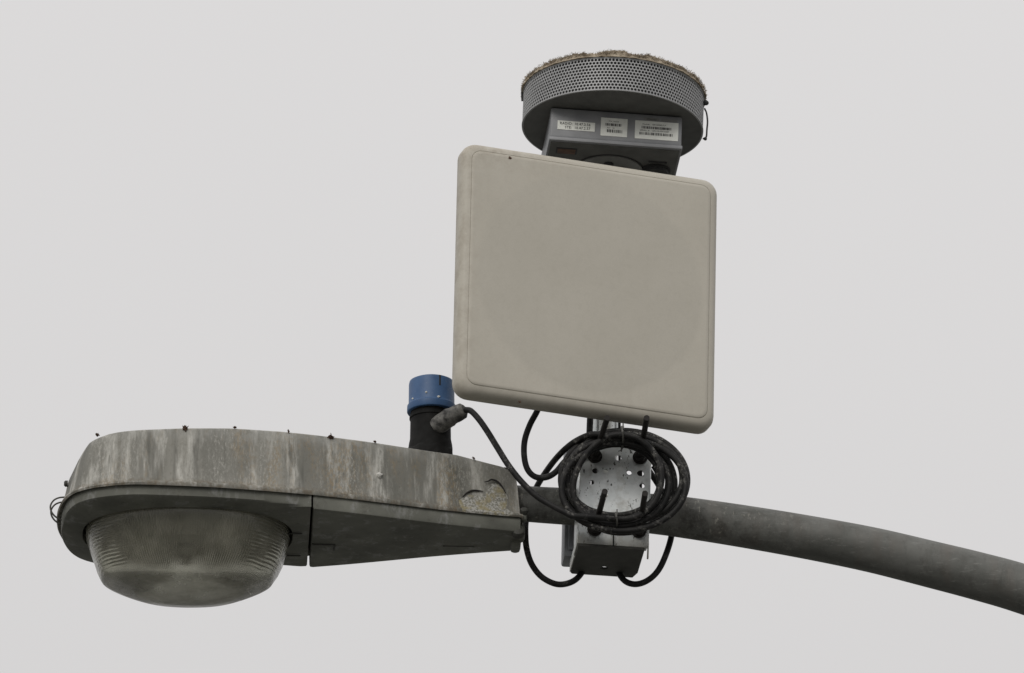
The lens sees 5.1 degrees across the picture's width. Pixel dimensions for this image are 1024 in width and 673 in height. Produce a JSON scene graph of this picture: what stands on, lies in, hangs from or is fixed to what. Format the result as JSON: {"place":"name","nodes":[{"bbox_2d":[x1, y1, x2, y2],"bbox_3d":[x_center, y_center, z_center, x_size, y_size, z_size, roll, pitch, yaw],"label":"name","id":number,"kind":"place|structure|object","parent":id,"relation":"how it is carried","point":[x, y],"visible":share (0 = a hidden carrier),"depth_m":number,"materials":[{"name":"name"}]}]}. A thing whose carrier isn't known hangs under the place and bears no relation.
{"place":"outdoors","nodes":[
{"label":"outdoors","id":0,"kind":"place"},
{"bbox_2d":[0,0,1023,672],"label":"sky","id":1,"kind":"structure","parent":0,"point":[241,214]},
{"label":"ground","id":2,"kind":"structure","parent":0,"visible":0},
{"bbox_2d":[517,485,1023,614],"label":"lamp post","id":3,"kind":"object","parent":2,"relation":"on","point":[993,580],"visible":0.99,"depth_m":17.86,"materials":[{"name":"metal"}]},
{"bbox_2d":[49,428,527,607],"bbox_3d":[-0.347,0.296,17.865,0.741,0.234,0.332,1,-22,-2],"label":"street lamp head","id":4,"kind":"object","parent":3,"relation":"attached to","point":[197,517],"visible":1,"depth_m":17.77},
{"bbox_2d":[61,484,310,607],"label":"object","id":5,"kind":"structure","parent":4,"relation":"in","point":[159,545],"depth_m":17.76,"materials":[{"name":"glass"}]},
{"bbox_2d":[309,495,519,566],"bbox_3d":[-0.150,0.305,17.870,0.323,0.029,0.255,1,-22,-2],"label":"power door","id":6,"kind":"structure","parent":4,"relation":"in","point":[344,531],"depth_m":17.83,"materials":[{"name":"paint"}]},
{"bbox_2d":[407,374,467,453],"bbox_3d":[-0.112,0.134,17.940,0.110,0.144,0.078,-8,-23,20],"label":"photocell","id":7,"kind":"object","parent":4,"relation":"on","point":[435,413],"visible":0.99,"depth_m":17.92,"materials":[{"name":"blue plastic"}]},
{"bbox_2d":[523,431,608,587],"bbox_3d":[0.082,0.270,17.855,0.108,0.194,0.210,3,-22,-8],"label":"cable","id":8,"kind":"object","parent":3,"relation":"attached to","point":[561,452],"visible":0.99,"depth_m":17.89,"materials":[{"name":"black rubber"}]},
{"bbox_2d":[570,415,650,577],"bbox_3d":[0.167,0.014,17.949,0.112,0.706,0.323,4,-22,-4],"label":"mounting bracket","id":9,"kind":"object","parent":3,"relation":"attached to","point":[613,486],"visible":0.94,"depth_m":17.85,"materials":[{"name":"metal"}]},
{"bbox_2d":[561,449,590,566],"bbox_3d":[0.101,0.262,17.973,0.040,0.190,0.062,3,-22,-4],"label":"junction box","id":10,"kind":"object","parent":9,"relation":"attached to","point":[567,547],"visible":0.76,"depth_m":17.93,"materials":[{"name":"grey metal"}]},
{"bbox_2d":[463,407,690,546],"bbox_3d":[0.100,0.204,17.816,0.351,0.238,0.093,0,-22,0],"label":"coiled cable","id":11,"kind":"object","parent":9,"relation":"attached to","point":[659,453],"visible":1,"depth_m":17.78,"materials":[{"name":"black rubber"}]},
{"bbox_2d":[452,145,716,433],"bbox_3d":[0.096,-0.049,17.955,0.421,0.432,0.163,9,-25,-16],"label":"panel antenna","id":12,"kind":"object","parent":9,"relation":"attached to","point":[584,289],"visible":1,"depth_m":17.88,"materials":[{"name":"plastic"}]},
{"bbox_2d":[521,410,561,480],"bbox_3d":[0.081,0.163,17.847,0.132,0.122,0.053,8,-23,-20],"label":"cable","id":13,"kind":"object","parent":12,"relation":"attached to","point":[524,458],"visible":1,"depth_m":17.83,"materials":[{"name":"black rubber"}]},
{"bbox_2d":[586,418,592,432],"bbox_3d":[0.128,-0.029,18.093,0.016,0.496,0.028,-15,-26,32],"label":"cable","id":14,"kind":"object","parent":9,"relation":"attached to","point":[589,428],"visible":0.14,"depth_m":18.02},
{"bbox_2d":[521,57,708,175],"bbox_3d":[0.160,-0.322,18.152,0.295,0.150,0.288,4,-24,-4],"label":"radio unit","id":15,"kind":"object","parent":9,"relation":"attached to","point":[637,114],"visible":0.98,"depth_m":18.08,"materials":[{"name":"metal"}]},
{"bbox_2d":[520,49,708,105],"bbox_3d":[0.162,-0.389,18.181,0.299,0.025,0.297,4,-24,-4],"label":"moss mat","id":16,"kind":"object","parent":15,"relation":"on","point":[623,54],"visible":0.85,"depth_m":18.07,"materials":[{"name":"plant"}]},
{"bbox_2d":[616,469,673,586],"bbox_3d":[0.205,0.292,17.910,0.100,0.195,0.099,0,-22,0],"label":"cable","id":17,"kind":"object","parent":3,"relation":"hanging from","point":[652,576],"visible":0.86,"depth_m":17.90,"materials":[{"name":"black rubber"}]}
]}

